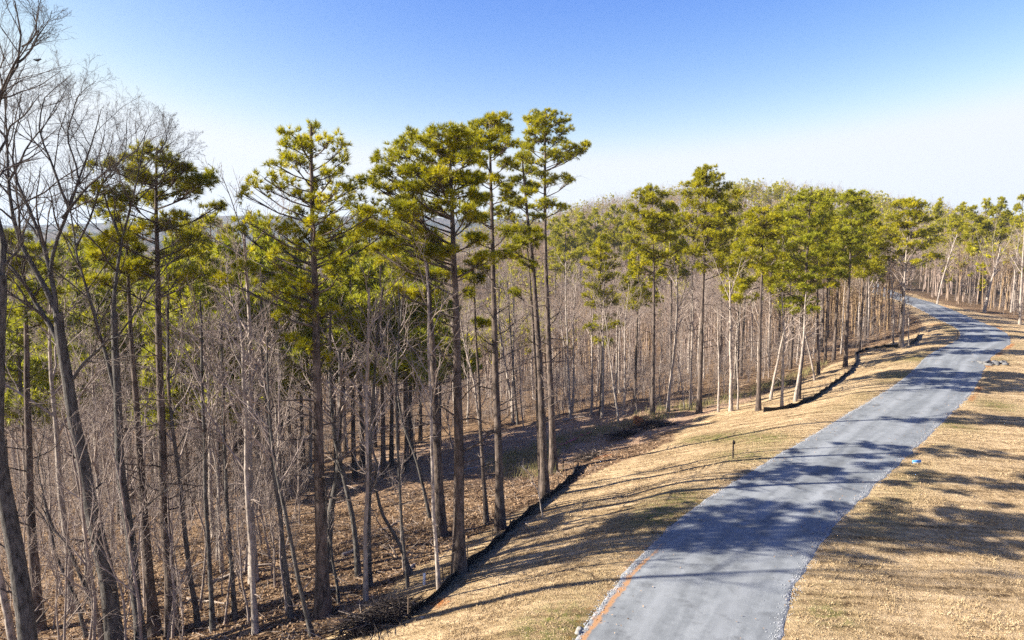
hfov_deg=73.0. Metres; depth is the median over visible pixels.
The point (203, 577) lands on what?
sapling
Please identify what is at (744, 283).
pine tree
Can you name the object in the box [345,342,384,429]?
bare tree
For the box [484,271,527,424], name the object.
bare tree
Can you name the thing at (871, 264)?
pine tree
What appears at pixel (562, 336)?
bare tree
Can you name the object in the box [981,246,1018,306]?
bare tree
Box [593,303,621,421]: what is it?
bare tree
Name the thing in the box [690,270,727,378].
bare tree
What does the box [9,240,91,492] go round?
pine tree
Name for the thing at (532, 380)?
bare tree
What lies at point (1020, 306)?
bare tree
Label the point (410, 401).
pine tree
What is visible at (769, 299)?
bare tree
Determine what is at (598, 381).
sapling
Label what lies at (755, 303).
bare tree
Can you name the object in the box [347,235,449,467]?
pine tree
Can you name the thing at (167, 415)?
pine tree
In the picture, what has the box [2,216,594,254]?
hills
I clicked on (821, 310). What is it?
bare tree
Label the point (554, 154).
pine tree
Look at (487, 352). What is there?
bare tree
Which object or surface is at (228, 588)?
sapling
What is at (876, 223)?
pine tree
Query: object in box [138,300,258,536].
bare tree
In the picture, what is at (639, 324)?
bare tree
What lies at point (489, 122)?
pine tree
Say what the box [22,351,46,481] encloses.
bare tree
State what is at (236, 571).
sapling
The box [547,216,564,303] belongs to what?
pine tree
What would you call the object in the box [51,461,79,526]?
sapling
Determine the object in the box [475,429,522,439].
fallen branch
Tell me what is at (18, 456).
bare tree
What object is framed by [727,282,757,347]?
bare tree
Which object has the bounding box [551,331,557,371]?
sapling
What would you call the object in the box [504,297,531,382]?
bare tree
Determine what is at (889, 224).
pine tree
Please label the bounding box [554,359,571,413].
sapling
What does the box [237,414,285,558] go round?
sapling
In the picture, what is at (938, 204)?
pine tree
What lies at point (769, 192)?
pine tree
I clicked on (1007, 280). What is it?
bare tree
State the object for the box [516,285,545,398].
bare tree
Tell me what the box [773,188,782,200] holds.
pine tree
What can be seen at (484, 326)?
bare tree
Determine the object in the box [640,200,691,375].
pine tree
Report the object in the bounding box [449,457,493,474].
fallen branch
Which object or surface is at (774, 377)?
bare tree
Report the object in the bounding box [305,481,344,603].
bare tree
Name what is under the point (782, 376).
bare tree
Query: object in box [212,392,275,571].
sapling
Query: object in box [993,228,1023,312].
bare tree
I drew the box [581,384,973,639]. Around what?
gravel
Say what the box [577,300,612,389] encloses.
bare tree
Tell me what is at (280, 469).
bare tree
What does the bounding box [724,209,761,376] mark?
pine tree
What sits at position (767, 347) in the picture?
sapling
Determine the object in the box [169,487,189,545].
sapling
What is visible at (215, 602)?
fallen branch
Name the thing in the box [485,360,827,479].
weeds
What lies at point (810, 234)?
pine tree
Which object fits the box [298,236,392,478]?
pine tree
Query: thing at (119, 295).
pine tree
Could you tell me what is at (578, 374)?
sapling
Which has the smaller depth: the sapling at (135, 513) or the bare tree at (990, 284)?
the sapling at (135, 513)
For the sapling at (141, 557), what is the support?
on the ground at (906, 358)
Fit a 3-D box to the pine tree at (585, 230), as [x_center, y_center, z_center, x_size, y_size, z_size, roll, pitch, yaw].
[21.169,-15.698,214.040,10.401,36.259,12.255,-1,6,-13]
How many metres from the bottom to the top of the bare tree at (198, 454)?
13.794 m
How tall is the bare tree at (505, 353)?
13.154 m
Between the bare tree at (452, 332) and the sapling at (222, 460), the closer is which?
the sapling at (222, 460)
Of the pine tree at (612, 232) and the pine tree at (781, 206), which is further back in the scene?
the pine tree at (612, 232)
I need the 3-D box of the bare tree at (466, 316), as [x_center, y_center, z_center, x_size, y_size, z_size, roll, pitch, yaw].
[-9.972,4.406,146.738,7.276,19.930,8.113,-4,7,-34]
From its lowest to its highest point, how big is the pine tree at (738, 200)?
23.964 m
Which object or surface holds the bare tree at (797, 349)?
on the ground at (906, 358)
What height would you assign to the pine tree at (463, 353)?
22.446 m
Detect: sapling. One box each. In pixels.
[0,481,67,639]
[10,463,66,598]
[28,386,132,639]
[28,513,77,628]
[31,468,105,639]
[31,542,89,639]
[34,381,121,639]
[42,411,74,509]
[48,470,57,525]
[50,466,125,639]
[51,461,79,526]
[64,428,95,565]
[64,469,159,639]
[66,367,130,563]
[73,408,166,639]
[77,567,101,617]
[83,413,110,479]
[85,374,146,557]
[97,494,124,570]
[100,354,189,606]
[100,388,152,549]
[100,523,117,600]
[109,499,138,569]
[117,472,148,535]
[132,467,154,554]
[133,449,174,556]
[134,461,211,638]
[143,433,157,532]
[145,473,199,639]
[147,447,183,539]
[147,474,168,530]
[149,471,160,545]
[150,467,193,614]
[160,500,201,595]
[162,556,187,639]
[168,416,233,610]
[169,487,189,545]
[176,401,194,473]
[185,450,214,536]
[194,454,212,512]
[194,457,254,624]
[207,414,235,498]
[211,443,237,536]
[211,513,228,594]
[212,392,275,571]
[218,504,245,590]
[220,486,261,623]
[222,456,244,531]
[227,405,282,542]
[230,446,244,530]
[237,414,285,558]
[240,497,246,546]
[244,448,290,587]
[248,434,306,612]
[252,441,280,524]
[257,498,278,578]
[283,408,313,488]
[284,380,304,434]
[284,412,299,501]
[285,446,313,522]
[286,428,307,511]
[290,512,299,566]
[323,382,336,448]
[355,386,380,450]
[363,383,389,438]
[438,353,463,447]
[500,340,516,414]
[508,332,530,428]
[545,362,564,416]
[546,374,561,414]
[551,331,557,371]
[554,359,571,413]
[566,351,581,394]
[571,335,582,391]
[574,360,581,394]
[578,362,589,393]
[584,346,597,396]
[593,367,599,408]
[597,330,618,369]
[614,326,637,399]
[620,321,638,379]
[629,351,649,401]
[637,336,648,387]
[670,319,689,391]
[675,345,689,390]
[676,346,684,387]
[689,368,697,401]
[715,335,740,396]
[720,343,735,392]
[723,306,734,372]
[744,319,758,346]
[755,324,773,377]
[757,303,776,377]
[776,311,791,364]
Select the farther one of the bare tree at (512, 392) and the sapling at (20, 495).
the bare tree at (512, 392)
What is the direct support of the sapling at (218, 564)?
on the ground at (906, 358)
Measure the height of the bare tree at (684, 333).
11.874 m
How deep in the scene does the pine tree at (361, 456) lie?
64.74 m
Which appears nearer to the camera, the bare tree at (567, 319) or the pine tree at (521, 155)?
the pine tree at (521, 155)
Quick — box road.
[575,280,1010,639]
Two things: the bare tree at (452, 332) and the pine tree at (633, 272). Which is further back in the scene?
the bare tree at (452, 332)
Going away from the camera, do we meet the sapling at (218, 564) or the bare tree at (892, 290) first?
the sapling at (218, 564)
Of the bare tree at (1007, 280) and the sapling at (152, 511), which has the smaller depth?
the sapling at (152, 511)
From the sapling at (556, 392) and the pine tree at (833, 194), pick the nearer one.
the sapling at (556, 392)
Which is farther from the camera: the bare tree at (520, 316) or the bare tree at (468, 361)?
the bare tree at (520, 316)
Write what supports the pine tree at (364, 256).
on the ground at (906, 358)
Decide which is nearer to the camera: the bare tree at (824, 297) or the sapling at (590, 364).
the sapling at (590, 364)
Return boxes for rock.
[574,630,581,634]
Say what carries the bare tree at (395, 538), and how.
on the ground at (906, 358)
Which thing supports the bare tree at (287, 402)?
on the ground at (906, 358)
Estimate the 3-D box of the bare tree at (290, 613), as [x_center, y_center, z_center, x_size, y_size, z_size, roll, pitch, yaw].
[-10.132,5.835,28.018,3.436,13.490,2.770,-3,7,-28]
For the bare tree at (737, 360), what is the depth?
64.21 m
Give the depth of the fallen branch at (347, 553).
35.55 m
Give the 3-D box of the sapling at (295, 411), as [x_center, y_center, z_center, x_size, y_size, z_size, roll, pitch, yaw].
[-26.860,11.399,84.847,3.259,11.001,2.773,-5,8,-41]
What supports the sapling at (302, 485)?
on the ground at (906, 358)
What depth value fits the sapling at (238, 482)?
45.30 m
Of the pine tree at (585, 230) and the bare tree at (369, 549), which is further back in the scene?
the pine tree at (585, 230)
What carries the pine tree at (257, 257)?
on the ground at (906, 358)
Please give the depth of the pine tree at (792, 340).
91.77 m
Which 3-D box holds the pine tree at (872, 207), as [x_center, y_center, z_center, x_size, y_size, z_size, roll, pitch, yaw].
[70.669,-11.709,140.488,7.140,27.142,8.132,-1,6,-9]
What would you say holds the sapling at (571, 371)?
on the ground at (906, 358)
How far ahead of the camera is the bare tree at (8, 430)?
58.76 m
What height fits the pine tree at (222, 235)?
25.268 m
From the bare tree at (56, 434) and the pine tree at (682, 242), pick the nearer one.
the bare tree at (56, 434)
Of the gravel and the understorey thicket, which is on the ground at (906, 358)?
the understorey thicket
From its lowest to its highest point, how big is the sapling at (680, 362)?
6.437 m
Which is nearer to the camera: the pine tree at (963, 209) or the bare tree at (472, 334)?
the bare tree at (472, 334)
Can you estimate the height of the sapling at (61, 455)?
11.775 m
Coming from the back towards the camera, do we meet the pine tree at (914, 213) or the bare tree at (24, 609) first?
the pine tree at (914, 213)
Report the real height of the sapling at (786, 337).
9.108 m
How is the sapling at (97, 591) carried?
on the ground at (906, 358)
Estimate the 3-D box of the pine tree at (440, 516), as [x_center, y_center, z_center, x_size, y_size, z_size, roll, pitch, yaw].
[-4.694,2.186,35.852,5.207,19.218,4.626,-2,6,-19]
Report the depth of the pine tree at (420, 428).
77.38 m
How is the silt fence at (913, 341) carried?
on the ground at (906, 358)
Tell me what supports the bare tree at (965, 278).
on the ground at (906, 358)
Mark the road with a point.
(725, 551)
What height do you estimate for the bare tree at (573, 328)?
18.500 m
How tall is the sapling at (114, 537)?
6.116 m
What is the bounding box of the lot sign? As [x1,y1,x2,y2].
[912,459,920,463]
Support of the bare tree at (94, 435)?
on the ground at (906, 358)
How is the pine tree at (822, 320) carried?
on the ground at (906, 358)
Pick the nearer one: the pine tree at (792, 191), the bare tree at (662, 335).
the bare tree at (662, 335)
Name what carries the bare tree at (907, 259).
on the ground at (906, 358)
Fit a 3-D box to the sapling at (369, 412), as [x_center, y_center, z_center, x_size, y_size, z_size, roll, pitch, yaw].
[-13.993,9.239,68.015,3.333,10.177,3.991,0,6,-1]
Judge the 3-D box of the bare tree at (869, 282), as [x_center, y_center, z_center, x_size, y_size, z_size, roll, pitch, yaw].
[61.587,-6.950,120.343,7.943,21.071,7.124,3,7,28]
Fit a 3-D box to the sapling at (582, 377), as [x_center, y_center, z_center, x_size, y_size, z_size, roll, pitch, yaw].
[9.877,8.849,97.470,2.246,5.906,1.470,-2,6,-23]
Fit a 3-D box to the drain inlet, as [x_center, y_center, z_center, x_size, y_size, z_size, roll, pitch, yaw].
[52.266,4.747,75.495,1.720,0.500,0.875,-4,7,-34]
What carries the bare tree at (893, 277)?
on the ground at (906, 358)
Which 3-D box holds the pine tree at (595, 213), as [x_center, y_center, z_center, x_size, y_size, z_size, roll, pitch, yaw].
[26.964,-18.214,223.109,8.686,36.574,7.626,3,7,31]
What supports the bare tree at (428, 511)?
on the ground at (906, 358)
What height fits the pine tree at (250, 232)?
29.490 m
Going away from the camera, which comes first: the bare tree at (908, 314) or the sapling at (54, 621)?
the sapling at (54, 621)
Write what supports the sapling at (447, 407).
on the ground at (906, 358)
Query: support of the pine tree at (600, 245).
on the ground at (906, 358)
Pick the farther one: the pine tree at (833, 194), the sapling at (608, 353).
the pine tree at (833, 194)
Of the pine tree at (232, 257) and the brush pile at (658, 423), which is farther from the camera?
the brush pile at (658, 423)
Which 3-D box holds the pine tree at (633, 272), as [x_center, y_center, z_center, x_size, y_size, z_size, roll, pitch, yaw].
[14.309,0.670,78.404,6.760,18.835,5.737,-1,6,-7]
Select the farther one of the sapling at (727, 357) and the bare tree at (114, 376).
the sapling at (727, 357)
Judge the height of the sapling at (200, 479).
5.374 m
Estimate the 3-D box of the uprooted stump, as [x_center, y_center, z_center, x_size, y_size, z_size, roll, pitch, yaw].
[12.468,9.573,64.477,2.729,1.926,1.765,0,6,0]
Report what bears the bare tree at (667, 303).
on the ground at (906, 358)
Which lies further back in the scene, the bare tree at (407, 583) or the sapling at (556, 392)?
the sapling at (556, 392)
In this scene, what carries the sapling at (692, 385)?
on the ground at (906, 358)
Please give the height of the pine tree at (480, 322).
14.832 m
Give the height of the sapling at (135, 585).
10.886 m
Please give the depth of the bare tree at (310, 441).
61.24 m
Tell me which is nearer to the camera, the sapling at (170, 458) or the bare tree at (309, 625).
the bare tree at (309, 625)
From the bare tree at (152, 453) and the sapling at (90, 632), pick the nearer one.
the sapling at (90, 632)
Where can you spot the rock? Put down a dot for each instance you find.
(577, 632)
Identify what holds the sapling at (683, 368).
on the ground at (906, 358)
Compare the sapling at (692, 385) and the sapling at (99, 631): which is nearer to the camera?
the sapling at (99, 631)
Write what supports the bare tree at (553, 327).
on the ground at (906, 358)
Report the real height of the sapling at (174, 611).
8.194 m
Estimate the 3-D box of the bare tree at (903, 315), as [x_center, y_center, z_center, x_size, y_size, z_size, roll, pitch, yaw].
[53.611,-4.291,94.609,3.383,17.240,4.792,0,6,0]
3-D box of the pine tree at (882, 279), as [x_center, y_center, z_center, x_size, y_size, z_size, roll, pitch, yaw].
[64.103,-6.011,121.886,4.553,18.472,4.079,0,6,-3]
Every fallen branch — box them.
[175,561,203,573]
[186,594,225,603]
[213,560,271,581]
[341,548,353,556]
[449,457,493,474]
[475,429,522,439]
[562,416,584,420]
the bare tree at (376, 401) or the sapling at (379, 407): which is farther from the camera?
the bare tree at (376, 401)
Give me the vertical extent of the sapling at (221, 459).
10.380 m
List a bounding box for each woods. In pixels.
[5,177,1023,423]
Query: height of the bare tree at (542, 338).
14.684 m
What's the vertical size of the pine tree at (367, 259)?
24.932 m
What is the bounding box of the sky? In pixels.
[0,0,1023,225]
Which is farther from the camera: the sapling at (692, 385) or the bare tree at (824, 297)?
the bare tree at (824, 297)
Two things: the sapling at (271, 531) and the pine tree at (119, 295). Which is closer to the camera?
the sapling at (271, 531)
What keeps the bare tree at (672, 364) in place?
on the ground at (906, 358)
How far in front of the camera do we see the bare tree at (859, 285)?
123.49 m
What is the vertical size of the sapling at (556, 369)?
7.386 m
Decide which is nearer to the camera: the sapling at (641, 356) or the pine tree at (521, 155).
the pine tree at (521, 155)
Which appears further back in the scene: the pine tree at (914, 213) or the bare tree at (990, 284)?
the bare tree at (990, 284)
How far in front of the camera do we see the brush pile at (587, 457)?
50.57 m
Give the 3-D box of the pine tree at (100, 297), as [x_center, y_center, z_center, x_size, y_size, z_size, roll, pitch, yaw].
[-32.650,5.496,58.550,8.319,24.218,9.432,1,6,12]
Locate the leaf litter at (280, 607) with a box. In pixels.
[0,347,997,639]
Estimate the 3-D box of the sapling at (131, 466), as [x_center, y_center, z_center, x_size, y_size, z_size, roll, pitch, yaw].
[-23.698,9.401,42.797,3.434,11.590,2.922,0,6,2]
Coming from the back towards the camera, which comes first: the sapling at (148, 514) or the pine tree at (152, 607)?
the sapling at (148, 514)
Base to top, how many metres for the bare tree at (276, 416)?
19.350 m
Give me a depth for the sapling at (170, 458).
40.92 m
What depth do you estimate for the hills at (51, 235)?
815.82 m
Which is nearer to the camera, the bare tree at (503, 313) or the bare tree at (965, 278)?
the bare tree at (503, 313)
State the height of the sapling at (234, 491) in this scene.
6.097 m
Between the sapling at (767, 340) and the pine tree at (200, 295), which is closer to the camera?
the pine tree at (200, 295)
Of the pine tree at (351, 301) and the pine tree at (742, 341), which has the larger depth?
the pine tree at (742, 341)
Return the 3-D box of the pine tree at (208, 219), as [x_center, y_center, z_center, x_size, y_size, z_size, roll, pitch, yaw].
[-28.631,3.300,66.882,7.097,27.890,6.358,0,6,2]
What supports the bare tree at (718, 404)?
on the ground at (906, 358)
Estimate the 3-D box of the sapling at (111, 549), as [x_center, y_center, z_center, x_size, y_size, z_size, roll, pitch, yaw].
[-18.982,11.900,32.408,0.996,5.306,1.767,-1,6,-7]
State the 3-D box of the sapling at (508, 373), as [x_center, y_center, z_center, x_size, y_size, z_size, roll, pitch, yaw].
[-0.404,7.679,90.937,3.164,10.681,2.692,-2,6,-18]
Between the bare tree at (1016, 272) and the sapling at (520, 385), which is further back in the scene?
the bare tree at (1016, 272)
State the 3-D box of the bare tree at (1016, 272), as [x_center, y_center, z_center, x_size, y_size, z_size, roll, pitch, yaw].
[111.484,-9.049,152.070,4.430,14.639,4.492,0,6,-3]
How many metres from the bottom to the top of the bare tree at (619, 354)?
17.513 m
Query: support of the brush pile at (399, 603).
on the ground at (906, 358)
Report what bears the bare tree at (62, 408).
on the ground at (906, 358)
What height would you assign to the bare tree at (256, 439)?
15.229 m
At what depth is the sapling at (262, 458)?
41.20 m
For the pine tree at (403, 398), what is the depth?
96.39 m
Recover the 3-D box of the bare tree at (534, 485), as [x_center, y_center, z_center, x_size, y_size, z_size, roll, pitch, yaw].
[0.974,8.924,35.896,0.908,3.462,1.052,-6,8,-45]
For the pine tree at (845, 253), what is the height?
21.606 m
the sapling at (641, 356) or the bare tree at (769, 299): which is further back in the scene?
the bare tree at (769, 299)
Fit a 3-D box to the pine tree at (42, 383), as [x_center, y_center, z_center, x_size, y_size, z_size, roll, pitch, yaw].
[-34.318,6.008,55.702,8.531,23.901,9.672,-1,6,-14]
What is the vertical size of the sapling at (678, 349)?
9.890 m
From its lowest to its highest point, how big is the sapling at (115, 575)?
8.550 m
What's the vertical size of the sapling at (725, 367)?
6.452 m
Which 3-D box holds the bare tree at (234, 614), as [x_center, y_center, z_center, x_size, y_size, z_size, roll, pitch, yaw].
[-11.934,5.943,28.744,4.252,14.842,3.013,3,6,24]
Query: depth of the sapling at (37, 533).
34.49 m
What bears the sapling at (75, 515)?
on the ground at (906, 358)
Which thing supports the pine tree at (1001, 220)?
on the ground at (906, 358)
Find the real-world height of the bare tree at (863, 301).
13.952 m
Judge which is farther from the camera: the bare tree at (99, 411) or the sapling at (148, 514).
the bare tree at (99, 411)
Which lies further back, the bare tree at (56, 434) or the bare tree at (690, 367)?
the bare tree at (690, 367)
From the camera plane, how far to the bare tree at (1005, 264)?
181.72 m
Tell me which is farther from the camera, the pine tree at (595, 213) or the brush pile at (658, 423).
the pine tree at (595, 213)
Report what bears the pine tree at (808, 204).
on the ground at (906, 358)
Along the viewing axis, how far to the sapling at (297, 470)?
48.15 m
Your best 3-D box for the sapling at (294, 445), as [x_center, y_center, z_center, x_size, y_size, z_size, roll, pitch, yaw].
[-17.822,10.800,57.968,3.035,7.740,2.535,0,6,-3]
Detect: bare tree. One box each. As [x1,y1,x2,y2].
[0,0,88,639]
[0,19,193,639]
[0,153,79,639]
[2,95,219,639]
[4,313,56,501]
[4,348,128,588]
[4,384,60,522]
[4,391,23,461]
[5,248,173,614]
[5,355,33,501]
[7,335,35,478]
[8,383,114,594]
[10,393,103,637]
[14,317,86,524]
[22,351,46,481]
[25,444,117,637]
[31,314,155,556]
[39,340,75,482]
[64,268,178,534]
[65,320,112,485]
[80,341,178,575]
[105,258,216,627]
[121,349,180,477]
[123,287,172,509]
[127,285,276,572]
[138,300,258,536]
[145,261,269,631]
[147,156,310,583]
[164,371,197,500]
[166,297,215,510]
[168,369,232,559]
[170,279,299,634]
[170,285,263,620]
[187,404,220,489]
[202,301,314,637]
[216,300,304,617]
[234,306,335,517]
[234,343,257,476]
[265,293,377,576]
[265,429,300,598]
[268,267,340,478]
[273,347,285,442]
[289,252,427,601]
[305,324,393,573]
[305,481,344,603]
[326,384,416,575]
[339,253,417,586]
[340,265,469,587]
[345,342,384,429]
[353,254,437,517]
[369,224,487,589]
[374,448,414,569]
[434,288,514,485]
[437,326,463,419]
[438,285,490,403]
[443,287,470,422]
[447,281,500,421]
[461,289,500,392]
[461,294,475,379]
[461,306,478,389]
[476,256,544,421]
[477,266,531,422]
[477,331,511,416]
[478,308,498,388]
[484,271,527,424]
[489,278,517,392]
[489,300,512,400]
[498,325,523,402]
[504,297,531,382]
[505,288,561,399]
[510,293,533,363]
[511,298,530,376]
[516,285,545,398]
[519,459,542,516]
[526,308,554,377]
[540,295,562,380]
[541,280,588,408]
[552,249,580,416]
[552,278,582,402]
[558,259,598,412]
[570,279,624,415]
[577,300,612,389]
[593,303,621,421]
[599,262,644,404]
[606,307,648,385]
[607,271,627,392]
[609,275,652,414]
[624,270,655,372]
[638,302,674,371]
[647,300,679,406]
[651,248,701,411]
[658,280,676,359]
[662,318,686,409]
[669,270,718,372]
[670,262,714,408]
[670,301,696,382]
[683,260,719,373]
[683,276,718,321]
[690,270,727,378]
[700,234,755,411]
[704,277,726,333]
[705,300,729,411]
[709,241,766,378]
[714,290,754,409]
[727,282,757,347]
[735,237,799,381]
[741,262,759,360]
[757,271,781,366]
[765,280,808,399]
[771,281,805,406]
[789,279,823,401]
[789,286,815,380]
[796,277,813,361]
[808,282,825,357]
[810,279,836,327]
[812,273,829,348]
[838,277,860,353]
[847,269,874,330]
[851,278,876,330]
[857,224,888,337]
[882,246,916,344]
[884,244,900,322]
[887,214,928,326]
[888,225,920,347]
[897,285,914,344]
[936,230,963,303]
[953,263,974,298]
[966,207,1019,312]
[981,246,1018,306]
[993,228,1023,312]
[997,238,1012,301]
[998,261,1017,297]
[1006,224,1023,324]
[1009,249,1023,305]
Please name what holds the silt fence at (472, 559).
on the ground at (906, 358)
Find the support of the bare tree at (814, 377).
on the ground at (906, 358)
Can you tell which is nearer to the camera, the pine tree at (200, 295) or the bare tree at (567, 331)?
the pine tree at (200, 295)
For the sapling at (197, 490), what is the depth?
45.09 m
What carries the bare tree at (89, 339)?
on the ground at (906, 358)
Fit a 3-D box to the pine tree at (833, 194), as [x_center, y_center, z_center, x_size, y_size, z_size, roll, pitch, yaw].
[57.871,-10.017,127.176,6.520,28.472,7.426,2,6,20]
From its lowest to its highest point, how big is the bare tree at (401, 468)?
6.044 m
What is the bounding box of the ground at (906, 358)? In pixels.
[0,208,1023,639]
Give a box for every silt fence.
[408,454,579,616]
[763,343,897,411]
[909,331,919,344]
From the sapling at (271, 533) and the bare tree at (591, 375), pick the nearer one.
the sapling at (271, 533)
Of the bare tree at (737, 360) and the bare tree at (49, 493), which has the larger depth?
the bare tree at (737, 360)
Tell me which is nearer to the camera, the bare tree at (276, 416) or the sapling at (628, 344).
the bare tree at (276, 416)
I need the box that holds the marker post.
[732,440,734,458]
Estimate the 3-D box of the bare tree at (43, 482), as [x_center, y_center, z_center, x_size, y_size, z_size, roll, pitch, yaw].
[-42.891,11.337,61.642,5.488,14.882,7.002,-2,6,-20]
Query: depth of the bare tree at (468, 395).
93.01 m
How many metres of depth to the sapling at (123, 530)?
40.60 m
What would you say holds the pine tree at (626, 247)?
on the ground at (906, 358)
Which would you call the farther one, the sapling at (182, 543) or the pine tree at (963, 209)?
the pine tree at (963, 209)
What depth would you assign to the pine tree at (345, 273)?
55.34 m
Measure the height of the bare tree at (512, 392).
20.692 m
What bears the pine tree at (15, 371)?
on the ground at (906, 358)
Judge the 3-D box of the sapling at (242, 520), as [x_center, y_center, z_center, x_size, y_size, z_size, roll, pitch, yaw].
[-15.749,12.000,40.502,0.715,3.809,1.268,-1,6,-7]
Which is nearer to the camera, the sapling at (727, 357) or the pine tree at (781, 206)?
the sapling at (727, 357)
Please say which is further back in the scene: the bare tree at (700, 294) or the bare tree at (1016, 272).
the bare tree at (1016, 272)
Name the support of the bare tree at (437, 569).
on the ground at (906, 358)
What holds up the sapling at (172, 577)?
on the ground at (906, 358)
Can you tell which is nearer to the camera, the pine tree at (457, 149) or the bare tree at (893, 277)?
the pine tree at (457, 149)
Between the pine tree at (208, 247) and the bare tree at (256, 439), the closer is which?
the pine tree at (208, 247)
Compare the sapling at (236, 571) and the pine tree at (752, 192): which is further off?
the pine tree at (752, 192)
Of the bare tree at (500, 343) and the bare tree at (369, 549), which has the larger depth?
the bare tree at (500, 343)
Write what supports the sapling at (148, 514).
on the ground at (906, 358)
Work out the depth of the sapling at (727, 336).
97.90 m
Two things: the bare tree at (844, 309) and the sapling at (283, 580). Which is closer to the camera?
the sapling at (283, 580)
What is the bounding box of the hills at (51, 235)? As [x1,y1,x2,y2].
[8,231,374,272]
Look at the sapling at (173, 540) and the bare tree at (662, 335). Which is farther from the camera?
the bare tree at (662, 335)
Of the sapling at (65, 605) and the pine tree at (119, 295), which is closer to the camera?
the sapling at (65, 605)
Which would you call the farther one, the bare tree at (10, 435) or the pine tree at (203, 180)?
the bare tree at (10, 435)
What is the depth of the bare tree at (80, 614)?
30.40 m
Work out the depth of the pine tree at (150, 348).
49.21 m
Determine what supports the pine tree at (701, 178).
on the ground at (906, 358)
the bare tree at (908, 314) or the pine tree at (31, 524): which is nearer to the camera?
the pine tree at (31, 524)
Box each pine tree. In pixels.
[4,228,80,631]
[4,268,76,493]
[4,280,65,457]
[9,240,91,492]
[12,240,61,441]
[16,249,140,472]
[40,223,106,466]
[56,231,152,521]
[69,250,173,513]
[74,138,229,636]
[78,228,170,637]
[98,240,189,494]
[121,235,234,520]
[126,242,242,507]
[153,219,227,483]
[163,262,271,512]
[170,222,243,443]
[181,232,292,504]
[187,211,243,484]
[199,221,252,488]
[205,238,311,507]
[209,117,388,618]
[232,226,324,487]
[234,218,302,439]
[240,209,281,462]
[249,234,325,472]
[281,236,321,474]
[292,236,379,480]
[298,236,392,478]
[316,213,351,457]
[320,227,379,466]
[325,248,426,477]
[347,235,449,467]
[348,202,392,447]
[353,120,500,574]
[361,246,452,472]
[362,217,417,450]
[370,234,432,459]
[372,179,472,537]
[391,215,421,427]
[403,223,440,442]
[426,256,483,446]
[446,109,533,530]
[457,257,504,523]
[496,149,572,497]
[506,224,561,493]
[510,106,591,473]
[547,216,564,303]
[548,213,581,341]
[564,212,593,307]
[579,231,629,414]
[583,206,606,274]
[598,204,627,299]
[610,246,668,403]
[616,204,639,314]
[622,182,689,414]
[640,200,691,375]
[674,163,749,413]
[701,192,742,372]
[718,232,774,389]
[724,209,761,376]
[732,193,746,239]
[734,204,790,410]
[747,185,757,203]
[752,210,784,365]
[754,225,804,378]
[762,186,772,204]
[768,186,840,399]
[768,211,818,369]
[771,201,798,351]
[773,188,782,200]
[787,188,794,207]
[794,192,815,247]
[801,225,837,374]
[810,232,844,361]
[813,203,842,352]
[815,187,842,337]
[821,216,867,360]
[827,188,880,367]
[845,196,882,322]
[848,227,884,350]
[853,207,887,339]
[865,236,888,334]
[869,196,947,347]
[876,212,903,296]
[916,197,951,288]
[943,201,975,300]
[959,204,987,302]
[967,197,1004,303]
[983,196,1015,305]
[1005,193,1023,305]
[1016,222,1023,252]
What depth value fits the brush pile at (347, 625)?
25.75 m
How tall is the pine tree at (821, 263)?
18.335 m
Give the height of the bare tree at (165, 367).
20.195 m
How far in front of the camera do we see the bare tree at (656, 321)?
101.22 m
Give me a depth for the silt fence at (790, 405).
66.28 m
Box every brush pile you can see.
[304,596,391,639]
[333,585,434,639]
[564,441,612,463]
[597,423,642,441]
[627,415,679,430]
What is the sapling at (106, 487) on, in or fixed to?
on the ground at (906, 358)
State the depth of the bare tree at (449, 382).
97.19 m
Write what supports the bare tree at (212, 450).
on the ground at (906, 358)
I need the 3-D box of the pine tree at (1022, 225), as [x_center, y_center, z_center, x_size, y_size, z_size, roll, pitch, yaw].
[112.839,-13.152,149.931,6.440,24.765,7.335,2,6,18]
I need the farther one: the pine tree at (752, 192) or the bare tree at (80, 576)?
the pine tree at (752, 192)
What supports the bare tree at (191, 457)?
on the ground at (906, 358)
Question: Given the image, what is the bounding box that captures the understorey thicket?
[0,285,1023,606]
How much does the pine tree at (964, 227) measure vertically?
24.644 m
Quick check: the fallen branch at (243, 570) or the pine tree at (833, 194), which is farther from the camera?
the pine tree at (833, 194)
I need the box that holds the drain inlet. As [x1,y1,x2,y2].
[983,360,998,365]
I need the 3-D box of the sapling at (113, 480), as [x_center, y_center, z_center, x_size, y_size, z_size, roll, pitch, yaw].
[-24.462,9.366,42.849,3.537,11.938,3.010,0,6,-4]
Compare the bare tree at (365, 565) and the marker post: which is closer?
the bare tree at (365, 565)
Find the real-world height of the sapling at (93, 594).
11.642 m
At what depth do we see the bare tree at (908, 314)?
96.83 m
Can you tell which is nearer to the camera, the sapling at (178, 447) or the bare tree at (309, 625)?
the bare tree at (309, 625)
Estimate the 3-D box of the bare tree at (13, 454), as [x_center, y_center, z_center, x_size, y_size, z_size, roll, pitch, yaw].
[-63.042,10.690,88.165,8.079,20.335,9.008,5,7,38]
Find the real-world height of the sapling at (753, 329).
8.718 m
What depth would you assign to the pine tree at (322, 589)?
26.87 m
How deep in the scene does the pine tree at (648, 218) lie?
66.75 m
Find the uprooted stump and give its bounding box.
[633,415,655,426]
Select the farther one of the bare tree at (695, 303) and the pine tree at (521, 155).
the bare tree at (695, 303)
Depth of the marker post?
41.92 m
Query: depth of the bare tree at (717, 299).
146.09 m

